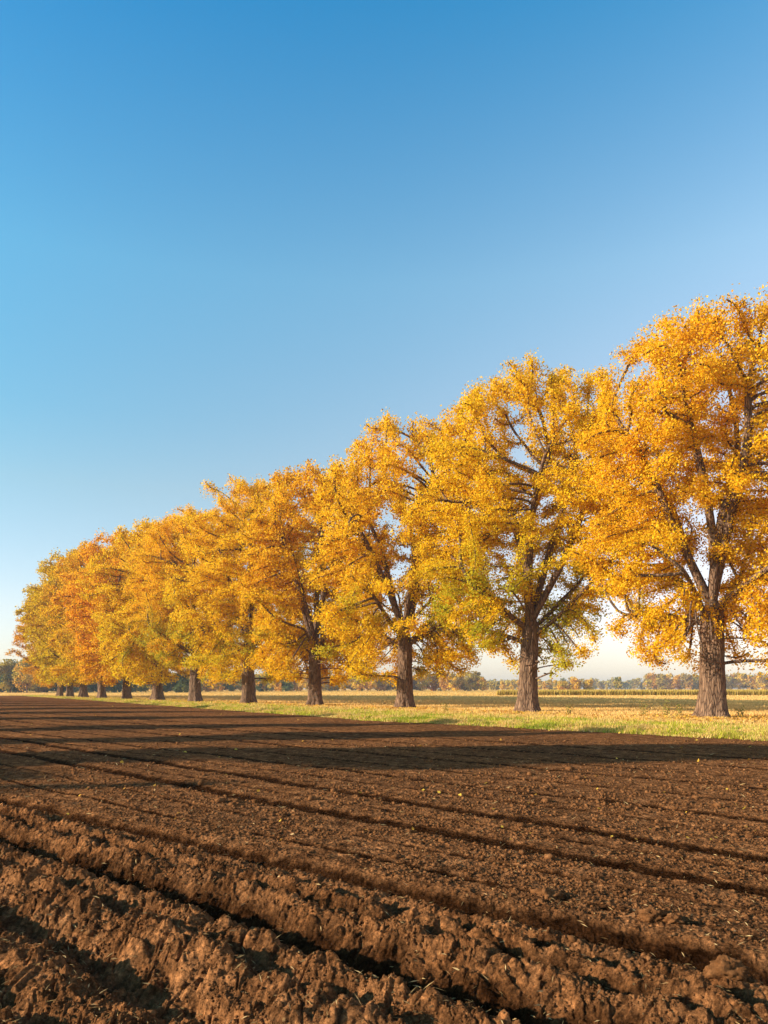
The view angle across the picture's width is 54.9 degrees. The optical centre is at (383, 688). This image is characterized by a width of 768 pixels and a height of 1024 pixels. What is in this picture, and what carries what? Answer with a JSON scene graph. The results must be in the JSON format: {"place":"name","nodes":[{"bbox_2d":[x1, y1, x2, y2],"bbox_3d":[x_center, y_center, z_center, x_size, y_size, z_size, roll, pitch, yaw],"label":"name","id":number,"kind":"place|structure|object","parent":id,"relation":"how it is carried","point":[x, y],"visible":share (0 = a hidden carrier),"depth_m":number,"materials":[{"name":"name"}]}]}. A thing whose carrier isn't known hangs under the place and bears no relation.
{"place":"outdoors","nodes":[
{"label":"outdoors","id":0,"kind":"place"},
{"bbox_2d":[0,696,767,1023],"bbox_3d":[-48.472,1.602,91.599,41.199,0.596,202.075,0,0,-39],"label":"ploughed field","id":1,"kind":"structure","parent":0,"point":[52,722],"depth_m":6.07,"materials":[{"name":"soil"}]},
{"bbox_2d":[0,744,767,1023],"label":"straw bits","id":2,"kind":"object","parent":1,"relation":"on","point":[373,975],"visible":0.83,"depth_m":4.60,"materials":[{"name":"beige plant"}]},
{"bbox_2d":[21,706,767,840],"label":"fallen leaves","id":3,"kind":"object","parent":1,"relation":"on","point":[121,761],"visible":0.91,"depth_m":11.19,"materials":[{"name":"yellow plant"}]},
{"bbox_2d":[530,886,564,899],"bbox_3d":[1.194,1.516,5.382,0.250,0.166,0.205,0,0,0],"label":"soil clod","id":4,"kind":"object","parent":1,"relation":"on","point":[546,892],"visible":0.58,"depth_m":5.33,"materials":[{"name":"brown soil"}]},
{"bbox_2d":[636,906,666,922],"bbox_3d":[1.740,1.476,4.797,0.203,0.122,0.154,0,0,0],"label":"soil clod","id":5,"kind":"object","parent":1,"relation":"on","point":[649,914],"visible":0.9,"depth_m":4.76,"materials":[{"name":"brown soil"}]},
{"bbox_2d":[662,913,684,924],"bbox_3d":[1.845,1.480,4.721,0.131,0.085,0.119,0,0,0],"label":"soil clod","id":6,"kind":"object","parent":1,"relation":"on","point":[670,918],"visible":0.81,"depth_m":4.70,"materials":[{"name":"brown soil"}]},
{"bbox_2d":[702,954,749,981],"bbox_3d":[1.765,1.458,3.822,0.226,0.163,0.192,0,0,22],"label":"soil clod","id":7,"kind":"object","parent":1,"relation":"on","point":[724,966],"visible":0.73,"depth_m":3.77,"materials":[{"name":"brown soil"}]},
{"bbox_2d":[0,689,767,740],"bbox_3d":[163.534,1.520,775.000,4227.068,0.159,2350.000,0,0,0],"label":"stubble field","id":8,"kind":"structure","parent":0,"point":[383,694],"depth_m":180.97,"materials":[{"name":"beige plant"}]},
{"bbox_2d":[0,659,22,691],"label":"distant tree","id":9,"kind":"object","parent":8,"relation":"on","point":[7,666],"visible":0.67,"depth_m":254.49,"materials":[{"name":"green plant"}]},
{"bbox_2d":[11,657,37,692],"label":"distant tree","id":10,"kind":"object","parent":8,"relation":"on","point":[24,680],"visible":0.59,"depth_m":248.82,"materials":[{"name":"yellow plant"}]},
{"bbox_2d":[33,670,55,692],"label":"distant tree","id":11,"kind":"object","parent":8,"relation":"on","point":[44,689],"visible":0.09,"depth_m":255.80,"materials":[{"name":"green plant"}]},
{"bbox_2d":[15,562,83,696],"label":"autumn tree","id":12,"kind":"object","parent":8,"relation":"on","point":[69,691],"visible":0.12,"depth_m":124.97,"materials":[{"name":"yellow plant"}]},
{"bbox_2d":[4,602,95,695],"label":"autumn tree","id":13,"kind":"object","parent":8,"relation":"on","point":[24,670],"visible":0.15,"depth_m":135.64,"materials":[{"name":"yellow plant"}]},
{"bbox_2d":[13,547,122,697],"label":"autumn tree","id":14,"kind":"object","parent":8,"relation":"on","point":[51,654],"visible":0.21,"depth_m":115.45,"materials":[{"name":"orange plant"}]},
{"bbox_2d":[32,540,135,697],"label":"autumn tree","id":15,"kind":"object","parent":8,"relation":"on","point":[73,561],"visible":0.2,"depth_m":105.39,"materials":[{"name":"orange plant"}]},
{"bbox_2d":[0,672,202,692],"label":"hedge","id":16,"kind":"object","parent":8,"relation":"on","point":[181,684],"visible":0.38,"depth_m":259.78,"materials":[{"name":"green plant"}]},
{"bbox_2d":[49,527,172,698],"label":"autumn tree","id":17,"kind":"object","parent":8,"relation":"on","point":[86,641],"visible":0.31,"depth_m":96.61,"materials":[{"name":"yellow plant"}]},
{"bbox_2d":[75,515,210,699],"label":"autumn tree","id":18,"kind":"object","parent":8,"relation":"on","point":[135,656],"visible":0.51,"depth_m":88.20,"materials":[{"name":"yellow plant"}]},
{"bbox_2d":[34,669,293,691],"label":"wood","id":19,"kind":"object","parent":8,"relation":"on","point":[280,685],"visible":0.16,"depth_m":338.86,"materials":[{"name":"green plant"}]},
{"bbox_2d":[121,503,247,701],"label":"autumn tree","id":20,"kind":"object","parent":8,"relation":"on","point":[150,558],"visible":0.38,"depth_m":80.25,"materials":[{"name":"yellow plant"}]},
{"bbox_2d":[158,473,318,703],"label":"autumn tree","id":21,"kind":"object","parent":8,"relation":"on","point":[227,569],"visible":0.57,"depth_m":69.31,"materials":[{"name":"yellow plant"}]},
{"bbox_2d":[233,459,392,705],"bbox_3d":[-6.380,-8.686,63.773,14.471,20.889,15.727,0,0,-29],"label":"autumn tree","id":22,"kind":"object","parent":8,"relation":"on","point":[278,626],"visible":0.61,"depth_m":62.23,"materials":[{"name":"yellow plant"}]},
{"bbox_2d":[211,671,486,690],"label":"wood","id":23,"kind":"object","parent":8,"relation":"on","point":[474,680],"visible":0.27,"depth_m":412.92,"materials":[{"name":"green plant"}]},
{"bbox_2d":[0,692,767,715],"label":"field stubble","id":24,"kind":"object","parent":8,"relation":"on","point":[751,707],"visible":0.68,"depth_m":80.64,"materials":[{"name":"beige plant"}]},
{"bbox_2d":[299,406,508,707],"bbox_3d":[1.751,-9.080,54.880,15.855,21.708,14.016,0,0,-22],"label":"autumn tree","id":25,"kind":"object","parent":8,"relation":"on","point":[366,568],"visible":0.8,"depth_m":52.89,"materials":[{"name":"yellow plant"}]},
{"bbox_2d":[47,695,767,726],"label":"leaf litter","id":26,"kind":"object","parent":8,"relation":"on","point":[760,718],"visible":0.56,"depth_m":42.49,"materials":[{"name":"yellow plant"}]},
{"bbox_2d":[478,679,560,689],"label":"wood","id":27,"kind":"object","parent":8,"relation":"on","point":[507,684],"visible":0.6,"depth_m":604.97,"materials":[{"name":"green plant"}]},
{"bbox_2d":[397,348,666,711],"bbox_3d":[9.127,-9.021,45.692,15.399,21.573,15.188,0,0,-13],"label":"autumn tree","id":28,"kind":"object","parent":8,"relation":"on","point":[528,534],"visible":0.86,"depth_m":44.07,"materials":[{"name":"yellow plant"}]},
{"bbox_2d":[451,677,652,689],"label":"wood","id":29,"kind":"object","parent":8,"relation":"on","point":[627,684],"visible":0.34,"depth_m":919.88,"materials":[{"name":"green plant"}]},
{"bbox_2d":[556,681,568,689],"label":"distant bush","id":30,"kind":"object","parent":8,"relation":"on","point":[563,685],"visible":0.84,"depth_m":420.10,"materials":[{"name":"yellow plant"}]},
{"bbox_2d":[568,676,581,689],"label":"distant bush","id":31,"kind":"object","parent":8,"relation":"on","point":[576,683],"visible":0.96,"depth_m":419.00,"materials":[{"name":"orange plant"}]},
{"bbox_2d":[583,679,594,689],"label":"distant bush","id":32,"kind":"object","parent":8,"relation":"on","point":[588,685],"visible":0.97,"depth_m":418.65,"materials":[{"name":"yellow plant"}]},
{"bbox_2d":[613,677,622,688],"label":"distant tree","id":33,"kind":"object","parent":8,"relation":"on","point":[617,682],"visible":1,"depth_m":519.11,"materials":[{"name":"green plant"}]},
{"bbox_2d":[496,689,767,694],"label":"standing crop","id":34,"kind":"object","parent":8,"relation":"on","point":[636,692],"visible":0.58,"depth_m":158.16,"materials":[{"name":"yellow plant"}]},
{"bbox_2d":[639,702,647,714],"bbox_3d":[14.015,1.087,40.001,0.643,0.845,0.696,0,0,0],"label":"weed","id":35,"kind":"object","parent":8,"relation":"on","point":[643,708],"visible":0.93,"depth_m":39.94,"materials":[{"name":"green plant"}]},
{"bbox_2d":[563,282,767,716],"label":"autumn tree","id":36,"kind":"object","parent":8,"relation":"on","point":[678,428],"visible":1,"depth_m":35.64,"materials":[{"name":"yellow plant"}]},
{"bbox_2d":[661,700,671,715],"bbox_3d":[14.246,0.980,37.429,0.663,1.003,0.660,0,0,36],"label":"weed","id":37,"kind":"object","parent":8,"relation":"on","point":[666,713],"visible":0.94,"depth_m":37.46,"materials":[{"name":"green plant"}]},
{"bbox_2d":[674,703,683,715],"bbox_3d":[15.161,1.123,38.011,0.562,0.786,0.560,0,0,14],"label":"weed","id":38,"kind":"object","parent":8,"relation":"on","point":[678,709],"visible":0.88,"depth_m":37.97,"materials":[{"name":"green plant"}]},
{"bbox_2d":[642,671,767,689],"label":"wood","id":39,"kind":"object","parent":8,"relation":"on","point":[660,681],"visible":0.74,"depth_m":656.66,"materials":[{"name":"green plant"}]},
{"bbox_2d":[735,705,744,716],"bbox_3d":[17.475,1.192,36.238,0.509,0.764,0.485,0,0,35],"label":"weed","id":40,"kind":"object","parent":8,"relation":"on","point":[742,712],"visible":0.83,"depth_m":36.25,"materials":[{"name":"green plant"}]},
{"bbox_2d":[0,0,767,696],"label":"sky","id":41,"kind":"structure","parent":0,"point":[236,235],"materials":[{"name":"blue"}]}
]}

